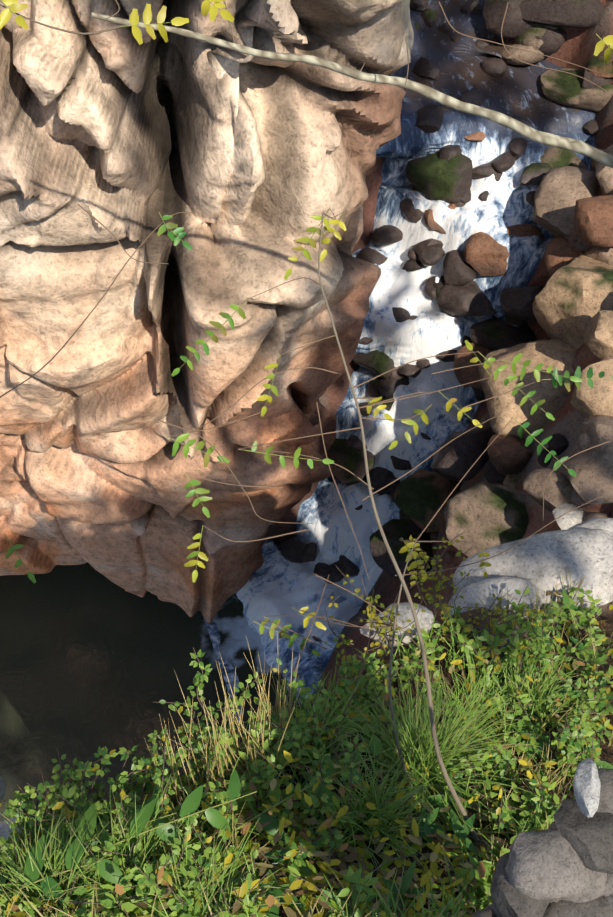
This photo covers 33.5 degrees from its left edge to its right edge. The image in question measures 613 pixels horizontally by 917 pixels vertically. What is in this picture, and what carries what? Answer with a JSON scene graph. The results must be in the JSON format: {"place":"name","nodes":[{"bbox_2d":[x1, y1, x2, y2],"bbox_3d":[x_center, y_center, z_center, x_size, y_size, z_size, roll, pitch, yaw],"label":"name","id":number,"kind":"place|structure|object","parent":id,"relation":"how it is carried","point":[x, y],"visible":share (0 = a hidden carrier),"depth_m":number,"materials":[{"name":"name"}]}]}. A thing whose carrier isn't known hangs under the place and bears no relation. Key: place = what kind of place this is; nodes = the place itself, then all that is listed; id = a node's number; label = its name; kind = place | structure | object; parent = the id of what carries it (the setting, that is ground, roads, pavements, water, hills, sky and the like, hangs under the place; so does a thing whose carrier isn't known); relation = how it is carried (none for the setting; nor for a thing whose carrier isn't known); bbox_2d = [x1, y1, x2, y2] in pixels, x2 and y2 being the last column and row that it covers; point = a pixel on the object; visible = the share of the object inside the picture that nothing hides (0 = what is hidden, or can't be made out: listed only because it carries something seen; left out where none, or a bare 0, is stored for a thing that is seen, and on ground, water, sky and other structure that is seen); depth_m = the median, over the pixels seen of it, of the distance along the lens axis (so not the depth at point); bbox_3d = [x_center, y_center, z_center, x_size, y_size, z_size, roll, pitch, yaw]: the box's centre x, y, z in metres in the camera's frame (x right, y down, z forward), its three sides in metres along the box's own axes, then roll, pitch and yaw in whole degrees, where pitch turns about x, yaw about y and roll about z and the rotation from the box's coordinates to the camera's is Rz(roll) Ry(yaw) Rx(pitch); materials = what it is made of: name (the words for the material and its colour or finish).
{"place":"outdoors","nodes":[
{"label":"outdoors","id":0,"kind":"place"},
{"bbox_2d":[0,562,298,821],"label":"pool water","id":1,"kind":"structure","parent":0,"point":[92,659],"depth_m":12.60,"materials":[{"name":"liquid"}]},
{"bbox_2d":[0,0,413,622],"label":"cliff rock","id":2,"kind":"object","parent":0,"point":[126,140],"visible":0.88,"depth_m":7.72,"materials":[{"name":"stone"}]},
{"bbox_2d":[0,557,612,916],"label":"bank ground","id":3,"kind":"structure","parent":0,"point":[606,754],"depth_m":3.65,"materials":[{"name":"plant"}]},
{"bbox_2d":[0,776,5,802],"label":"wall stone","id":4,"kind":"object","parent":3,"relation":"on","point":[2,786],"visible":1,"depth_m":2.61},
{"bbox_2d":[0,817,44,847],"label":"rock","id":5,"kind":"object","parent":3,"relation":"on","point":[3,831],"depth_m":3.20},
{"bbox_2d":[0,0,612,840],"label":"twigs","id":6,"kind":"object","parent":3,"relation":"on","point":[134,22],"depth_m":3.27,"materials":[{"name":"plant"}]},
{"bbox_2d":[0,532,612,916],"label":"bank plant","id":7,"kind":"object","parent":3,"relation":"on","point":[215,817],"depth_m":3.19,"materials":[{"name":"plant"}]},
{"bbox_2d":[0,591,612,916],"bbox_3d":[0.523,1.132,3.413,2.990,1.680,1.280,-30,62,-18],"label":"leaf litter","id":8,"kind":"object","parent":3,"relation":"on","point":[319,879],"visible":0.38,"depth_m":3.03,"materials":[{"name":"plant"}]},
{"bbox_2d":[0,0,612,167],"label":"lichen branch","id":9,"kind":"object","parent":3,"relation":"on","point":[568,144],"visible":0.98,"depth_m":4.52,"materials":[{"name":"wood"}]},
{"bbox_2d":[360,602,433,646],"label":"rock","id":10,"kind":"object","parent":3,"relation":"on","point":[426,617],"depth_m":4.01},
{"bbox_2d":[448,576,541,618],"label":"boulder","id":11,"kind":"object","parent":3,"relation":"on","point":[487,588],"depth_m":4.41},
{"bbox_2d":[453,529,612,607],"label":"edge slab","id":12,"kind":"structure","parent":3,"relation":"on","point":[580,553],"depth_m":4.59,"materials":[{"name":"stone"}]},
{"bbox_2d":[569,517,612,535],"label":"boulder","id":13,"kind":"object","parent":3,"relation":"on","point":[600,523],"depth_m":4.88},
{"bbox_2d":[202,0,596,733],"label":"stream water","id":14,"kind":"structure","parent":0,"point":[278,586],"depth_m":12.24,"materials":[{"name":"liquid"}]},
{"bbox_2d":[280,536,307,562],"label":"creek stone","id":15,"kind":"object","parent":14,"relation":"on","point":[292,549],"visible":0.71,"depth_m":12.98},
{"bbox_2d":[301,542,316,561],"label":"creek stone","id":16,"kind":"object","parent":14,"relation":"on","point":[309,553],"visible":0.75,"depth_m":12.94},
{"bbox_2d":[314,562,334,583],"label":"creek stone","id":17,"kind":"object","parent":14,"relation":"on","point":[321,569],"visible":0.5,"depth_m":12.88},
{"bbox_2d":[329,562,344,581],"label":"creek stone","id":18,"kind":"object","parent":14,"relation":"in","point":[336,574],"visible":0.71,"depth_m":12.78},
{"bbox_2d":[337,555,359,576],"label":"rock","id":19,"kind":"object","parent":14,"relation":"in","point":[350,568],"visible":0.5,"depth_m":12.73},
{"bbox_2d":[346,435,366,448],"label":"creek stone","id":20,"kind":"object","parent":14,"relation":"on","point":[354,441],"visible":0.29,"depth_m":12.61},
{"bbox_2d":[358,402,374,415],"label":"creek stone","id":21,"kind":"object","parent":14,"relation":"on","point":[363,411],"visible":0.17,"depth_m":12.52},
{"bbox_2d":[367,377,382,397],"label":"creek stone","id":22,"kind":"object","parent":14,"relation":"on","point":[372,391],"visible":0.25,"depth_m":12.42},
{"bbox_2d":[364,468,390,493],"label":"rock","id":23,"kind":"object","parent":14,"relation":"on","point":[376,485],"visible":0.46,"depth_m":12.53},
{"bbox_2d":[369,467,394,477],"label":"creek stone","id":24,"kind":"object","parent":14,"relation":"on","point":[383,472],"visible":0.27,"depth_m":12.60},
{"bbox_2d":[363,475,399,490],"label":"creek stone","id":25,"kind":"object","parent":24,"relation":"on","point":[378,478],"visible":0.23,"depth_m":12.56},
{"bbox_2d":[371,225,402,246],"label":"creek stone","id":26,"kind":"object","parent":14,"relation":"on","point":[384,235],"visible":0.96,"depth_m":12.23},
{"bbox_2d":[380,394,393,410],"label":"rock","id":27,"kind":"object","parent":14,"relation":"in","point":[388,405],"visible":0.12,"depth_m":12.34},
{"bbox_2d":[378,375,408,395],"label":"creek stone","id":28,"kind":"object","parent":14,"relation":"on","point":[387,387],"visible":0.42,"depth_m":12.38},
{"bbox_2d":[392,307,409,330],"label":"creek stone","id":29,"kind":"object","parent":14,"relation":"on","point":[400,314],"visible":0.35,"depth_m":12.04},
{"bbox_2d":[390,456,411,469],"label":"rock","id":30,"kind":"object","parent":14,"relation":"in","point":[400,464],"visible":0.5,"depth_m":12.41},
{"bbox_2d":[398,364,420,377],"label":"rock","id":31,"kind":"object","parent":14,"relation":"on","point":[411,371],"visible":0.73,"depth_m":12.28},
{"bbox_2d":[402,259,423,271],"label":"creek stone","id":32,"kind":"object","parent":14,"relation":"on","point":[410,265],"visible":0.88,"depth_m":12.12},
{"bbox_2d":[407,248,418,260],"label":"creek stone","id":33,"kind":"object","parent":14,"relation":"on","point":[412,255],"visible":0.65,"depth_m":12.11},
{"bbox_2d":[409,0,428,9],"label":"creek stone","id":34,"kind":"object","parent":14,"relation":"on","point":[414,4],"visible":0.35,"depth_m":12.55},
{"bbox_2d":[416,359,430,368],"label":"creek stone","id":35,"kind":"object","parent":14,"relation":"on","point":[423,363],"visible":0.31,"depth_m":12.24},
{"bbox_2d":[412,57,440,80],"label":"creek stone","id":36,"kind":"object","parent":14,"relation":"on","point":[426,68],"visible":0.77,"depth_m":12.07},
{"bbox_2d":[413,238,442,255],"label":"creek stone","id":37,"kind":"object","parent":14,"relation":"on","point":[425,245],"visible":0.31,"depth_m":11.99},
{"bbox_2d":[415,104,443,132],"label":"creek stone","id":38,"kind":"object","parent":14,"relation":"on","point":[429,118],"visible":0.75,"depth_m":11.71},
{"bbox_2d":[421,8,437,27],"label":"creek stone","id":39,"kind":"object","parent":14,"relation":"on","point":[429,16],"visible":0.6,"depth_m":12.49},
{"bbox_2d":[418,247,444,265],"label":"rock","id":40,"kind":"object","parent":14,"relation":"in","point":[432,256],"visible":0.65,"depth_m":11.99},
{"bbox_2d":[425,276,443,298],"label":"rock","id":41,"kind":"object","parent":14,"relation":"on","point":[430,289],"visible":0.52,"depth_m":11.98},
{"bbox_2d":[433,280,444,297],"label":"creek stone","id":42,"kind":"object","parent":14,"relation":"on","point":[439,286],"visible":0.17,"depth_m":11.94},
{"bbox_2d":[443,250,475,285],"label":"boulder","id":43,"kind":"object","parent":42,"relation":"on","point":[458,269],"visible":0.83,"depth_m":11.82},
{"bbox_2d":[406,152,472,203],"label":"boulder","id":44,"kind":"object","parent":14,"relation":"on","point":[432,176],"visible":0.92,"depth_m":11.78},
{"bbox_2d":[424,203,455,233],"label":"rock","id":45,"kind":"object","parent":14,"relation":"in","point":[431,223],"visible":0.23,"depth_m":11.91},
{"bbox_2d":[437,22,451,32],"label":"creek stone","id":46,"kind":"object","parent":14,"relation":"on","point":[445,27],"visible":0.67,"depth_m":12.43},
{"bbox_2d":[436,350,456,361],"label":"rock","id":47,"kind":"object","parent":14,"relation":"in","point":[447,358],"visible":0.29,"depth_m":12.12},
{"bbox_2d":[438,145,461,160],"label":"creek stone","id":48,"kind":"object","parent":14,"relation":"on","point":[447,152],"visible":0.67,"depth_m":11.78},
{"bbox_2d":[437,281,495,315],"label":"boulder","id":49,"kind":"object","parent":14,"relation":"on","point":[470,299],"visible":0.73,"depth_m":11.83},
{"bbox_2d":[460,0,481,14],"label":"creek stone","id":50,"kind":"object","parent":14,"relation":"on","point":[471,7],"visible":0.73,"depth_m":12.52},
{"bbox_2d":[459,89,482,104],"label":"creek stone","id":51,"kind":"object","parent":14,"relation":"on","point":[474,97],"visible":0.62,"depth_m":11.94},
{"bbox_2d":[464,132,485,140],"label":"rock","id":52,"kind":"object","parent":14,"relation":"in","point":[478,136],"visible":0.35,"depth_m":11.82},
{"bbox_2d":[476,40,488,48],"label":"creek stone","id":53,"kind":"object","parent":14,"relation":"on","point":[481,44],"visible":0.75,"depth_m":12.29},
{"bbox_2d":[472,162,502,180],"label":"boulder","id":54,"kind":"object","parent":14,"relation":"in","point":[483,171],"visible":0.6,"depth_m":11.80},
{"bbox_2d":[491,151,515,171],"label":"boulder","id":55,"kind":"object","parent":54,"relation":"on","point":[504,162],"visible":1,"depth_m":11.76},
{"bbox_2d":[481,58,506,77],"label":"creek stone","id":56,"kind":"object","parent":14,"relation":"on","point":[495,67],"visible":0.92,"depth_m":12.18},
{"bbox_2d":[508,137,526,159],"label":"creek stone","id":57,"kind":"object","parent":14,"relation":"on","point":[517,147],"visible":0.96,"depth_m":11.84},
{"bbox_2d":[526,190,535,206],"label":"creek stone","id":58,"kind":"object","parent":14,"relation":"on","point":[530,195],"visible":0.33,"depth_m":11.72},
{"bbox_2d":[519,162,551,185],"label":"creek stone","id":59,"kind":"object","parent":14,"relation":"on","point":[534,173],"visible":0.83,"depth_m":11.69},
{"bbox_2d":[582,119,598,134],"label":"stone","id":60,"kind":"object","parent":14,"relation":"on","point":[590,127],"visible":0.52,"depth_m":11.96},
{"bbox_2d":[266,0,612,708],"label":"terrain","id":61,"kind":"structure","parent":0,"point":[577,47],"depth_m":11.80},
{"bbox_2d":[325,439,374,485],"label":"boulder","id":62,"kind":"object","parent":61,"relation":"on","point":[349,459],"visible":0.56,"depth_m":12.55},
{"bbox_2d":[353,350,393,378],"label":"boulder","id":63,"kind":"object","parent":61,"relation":"on","point":[376,362],"visible":0.54,"depth_m":12.28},
{"bbox_2d":[370,519,432,584],"bbox_3d":[1.069,1.035,11.491,0.704,0.377,0.780,1,57,1],"label":"boulder","id":64,"kind":"object","parent":61,"relation":"on","point":[395,530],"visible":0.69,"depth_m":11.44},
{"bbox_2d":[394,469,459,532],"bbox_3d":[1.379,0.508,11.441,0.812,0.430,0.707,25,61,16],"label":"boulder","id":65,"kind":"object","parent":61,"relation":"on","point":[421,496],"visible":0.79,"depth_m":11.28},
{"bbox_2d":[439,516,445,535],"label":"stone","id":66,"kind":"object","parent":61,"relation":"on","point":[442,526],"visible":0.23,"depth_m":11.06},
{"bbox_2d":[443,550,454,563],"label":"stone","id":67,"kind":"object","parent":61,"relation":"on","point":[448,556],"visible":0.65,"depth_m":10.79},
{"bbox_2d":[430,425,495,481],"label":"boulder","id":68,"kind":"object","parent":61,"relation":"on","point":[456,458],"visible":0.77,"depth_m":10.85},
{"bbox_2d":[453,342,495,389],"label":"boulder","id":69,"kind":"object","parent":61,"relation":"on","point":[465,375],"visible":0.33,"depth_m":11.74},
{"bbox_2d":[472,387,484,403],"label":"stone","id":70,"kind":"object","parent":61,"relation":"on","point":[479,395],"visible":0.25,"depth_m":12.22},
{"bbox_2d":[444,482,528,556],"bbox_3d":[1.871,0.701,9.708,1.094,0.567,0.991,1,57,1],"label":"boulder","id":71,"kind":"object","parent":61,"relation":"on","point":[487,515],"visible":0.52,"depth_m":9.59,"materials":[{"name":"stone"}]},
{"bbox_2d":[483,459,506,484],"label":"stone","id":72,"kind":"object","parent":61,"relation":"on","point":[492,475],"visible":0.33,"depth_m":10.53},
{"bbox_2d":[469,317,536,349],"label":"boulder","id":73,"kind":"object","parent":61,"relation":"on","point":[496,333],"visible":0.67,"depth_m":11.74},
{"bbox_2d":[463,224,543,275],"bbox_3d":[2.305,-2.428,11.800,0.993,0.412,0.573,1,57,1],"label":"boulder","id":74,"kind":"object","parent":61,"relation":"on","point":[485,254],"visible":0.56,"depth_m":11.69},
{"bbox_2d":[487,433,532,474],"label":"boulder","id":75,"kind":"object","parent":61,"relation":"on","point":[510,455],"visible":0.9,"depth_m":10.09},
{"bbox_2d":[483,0,537,38],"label":"boulder","id":76,"kind":"object","parent":61,"relation":"on","point":[516,24],"visible":0.56,"depth_m":12.01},
{"bbox_2d":[503,471,521,487],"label":"stone","id":77,"kind":"object","parent":61,"relation":"on","point":[511,481],"visible":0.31,"depth_m":10.21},
{"bbox_2d":[500,286,544,322],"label":"boulder","id":78,"kind":"object","parent":61,"relation":"on","point":[516,303],"visible":0.62,"depth_m":11.28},
{"bbox_2d":[501,39,544,64],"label":"stone","id":79,"kind":"object","parent":61,"relation":"on","point":[526,56],"visible":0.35,"depth_m":12.16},
{"bbox_2d":[478,339,568,440],"bbox_3d":[2.482,-0.742,10.553,1.416,0.742,1.331,1,57,1],"label":"boulder","id":80,"kind":"object","parent":61,"relation":"on","point":[505,408],"visible":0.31,"depth_m":10.15,"materials":[{"name":"stone"}]},
{"bbox_2d":[515,24,557,49],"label":"stone","id":81,"kind":"object","parent":61,"relation":"on","point":[527,38],"visible":0.29,"depth_m":12.04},
{"bbox_2d":[537,448,552,467],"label":"stone","id":82,"kind":"object","parent":61,"relation":"on","point":[544,453],"visible":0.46,"depth_m":9.71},
{"bbox_2d":[523,468,572,512],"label":"boulder","id":83,"kind":"object","parent":61,"relation":"on","point":[557,491],"visible":0.62,"depth_m":8.93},
{"bbox_2d":[535,28,565,56],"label":"stone","id":84,"kind":"object","parent":61,"relation":"on","point":[553,40],"visible":0.29,"depth_m":12.05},
{"bbox_2d":[524,339,577,386],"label":"boulder","id":85,"kind":"object","parent":61,"relation":"on","point":[559,354],"visible":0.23,"depth_m":10.34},
{"bbox_2d":[548,433,568,455],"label":"stone","id":86,"kind":"object","parent":61,"relation":"on","point":[558,443],"visible":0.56,"depth_m":9.56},
{"bbox_2d":[519,0,603,27],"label":"boulder","id":87,"kind":"object","parent":61,"relation":"on","point":[572,13],"visible":0.9,"depth_m":11.80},
{"bbox_2d":[540,146,587,168],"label":"boulder","id":88,"kind":"object","parent":61,"relation":"on","point":[553,157],"visible":0.04,"depth_m":11.86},
{"bbox_2d":[545,235,584,276],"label":"boulder","id":89,"kind":"object","parent":61,"relation":"on","point":[559,253],"visible":0.29,"depth_m":10.90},
{"bbox_2d":[533,166,599,236],"bbox_3d":[2.938,-2.793,11.285,0.882,0.680,1.104,1,57,1],"label":"boulder","id":90,"kind":"object","parent":61,"relation":"on","point":[560,191],"visible":0.54,"depth_m":11.06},
{"bbox_2d":[552,502,586,529],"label":"boulder","id":91,"kind":"object","parent":61,"relation":"on","point":[571,518],"visible":0.52,"depth_m":8.72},
{"bbox_2d":[532,253,612,348],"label":"boulder","id":92,"kind":"object","parent":61,"relation":"on","point":[574,296],"visible":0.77,"depth_m":10.22,"materials":[{"name":"stone"}]},
{"bbox_2d":[540,68,612,111],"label":"boulder","id":93,"kind":"object","parent":61,"relation":"on","point":[565,89],"visible":0.71,"depth_m":11.88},
{"bbox_2d":[586,56,612,77],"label":"stone","id":94,"kind":"object","parent":93,"relation":"on","point":[600,66],"visible":0.77,"depth_m":11.69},
{"bbox_2d":[577,433,590,449],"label":"stone","id":95,"kind":"object","parent":61,"relation":"on","point":[583,441],"visible":0.31,"depth_m":8.90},
{"bbox_2d":[563,444,612,503],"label":"boulder","id":96,"kind":"object","parent":61,"relation":"on","point":[592,468],"visible":0.92,"depth_m":8.64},
{"bbox_2d":[570,359,612,417],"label":"boulder","id":97,"kind":"object","parent":61,"relation":"on","point":[587,401],"visible":0.71,"depth_m":9.07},
{"bbox_2d":[574,195,612,247],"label":"boulder","id":98,"kind":"object","parent":61,"relation":"on","point":[593,220],"visible":1,"depth_m":10.30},
{"bbox_2d":[580,69,610,88],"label":"stone","id":99,"kind":"object","parent":61,"relation":"on","point":[593,78],"visible":0.35,"depth_m":11.73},
{"bbox_2d":[580,415,612,452],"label":"boulder","id":100,"kind":"object","parent":61,"relation":"on","point":[598,429],"visible":0.54,"depth_m":8.81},
{"bbox_2d":[582,512,611,521],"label":"rock","id":101,"kind":"object","parent":61,"relation":"on","point":[593,515],"visible":0.17,"depth_m":8.64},
{"bbox_2d":[584,310,612,358],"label":"boulder","id":102,"kind":"object","parent":61,"relation":"on","point":[598,338],"visible":0.92,"depth_m":9.61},
{"bbox_2d":[584,245,612,265],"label":"rock","id":103,"kind":"object","parent":61,"relation":"on","point":[602,254],"visible":0.33,"depth_m":10.53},
{"bbox_2d":[595,144,612,194],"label":"boulder","id":104,"kind":"object","parent":61,"relation":"on","point":[604,174],"visible":0.73,"depth_m":10.75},
{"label":"stone","id":105,"kind":"object","parent":61,"relation":"on","visible":0},
{"bbox_2d":[401,199,423,222],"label":"creek stone","id":106,"kind":"object","parent":105,"relation":"on","point":[411,213],"visible":0.44,"depth_m":12.04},
{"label":"creek stone","id":107,"kind":"object","parent":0,"visible":0},
{"bbox_2d":[358,247,387,264],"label":"creek stone","id":108,"kind":"object","parent":107,"relation":"on","point":[370,255],"visible":0.6,"depth_m":12.19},
{"bbox_3d":[0.580,0.973,2.062,0.419,0.285,0.440,1,57,1],"label":"wall mortar","id":109,"kind":"object","parent":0,"visible":0},
{"bbox_2d":[472,906,495,916],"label":"rock","id":110,"kind":"object","parent":109,"relation":"on","point":[488,911],"visible":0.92,"depth_m":2.01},
{"bbox_2d":[602,873,612,895],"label":"rock","id":111,"kind":"object","parent":109,"relation":"on","point":[608,887],"visible":0.1,"depth_m":1.96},
{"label":"wall stone","id":112,"kind":"object","parent":109,"relation":"on","visible":0},
{"bbox_2d":[596,768,612,813],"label":"rock","id":113,"kind":"object","parent":112,"relation":"on","point":[605,805],"visible":0.31,"depth_m":1.99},
{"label":"wall stone","id":114,"kind":"object","parent":109,"relation":"on","visible":0},
{"bbox_2d":[547,821,606,902],"bbox_3d":[0.528,0.796,2.007,0.152,0.129,0.166,1,57,1],"label":"wall stone","id":115,"kind":"object","parent":114,"relation":"on","point":[594,888],"visible":0.21,"depth_m":1.95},
{"bbox_2d":[505,829,589,899],"bbox_3d":[0.469,0.789,1.981,0.168,0.109,0.135,1,57,1],"label":"wall stone","id":116,"kind":"object","parent":115,"relation":"on","point":[544,865],"visible":0.85,"depth_m":1.93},
{"bbox_2d":[553,799,612,873],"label":"wall stone","id":117,"kind":"object","parent":115,"relation":"on","point":[590,840],"visible":0.85,"depth_m":1.95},
{"bbox_2d":[573,758,600,817],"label":"rock","id":118,"kind":"object","parent":117,"relation":"on","point":[587,785],"visible":1,"depth_m":1.94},
{"bbox_2d":[543,896,612,916],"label":"rock","id":119,"kind":"object","parent":114,"relation":"on","point":[598,907],"visible":0.5,"depth_m":1.95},
{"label":"wall stone","id":120,"kind":"object","parent":109,"relation":"on","visible":0},
{"bbox_2d":[490,852,549,916],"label":"rock","id":121,"kind":"object","parent":120,"relation":"on","point":[509,899],"visible":0.58,"depth_m":1.95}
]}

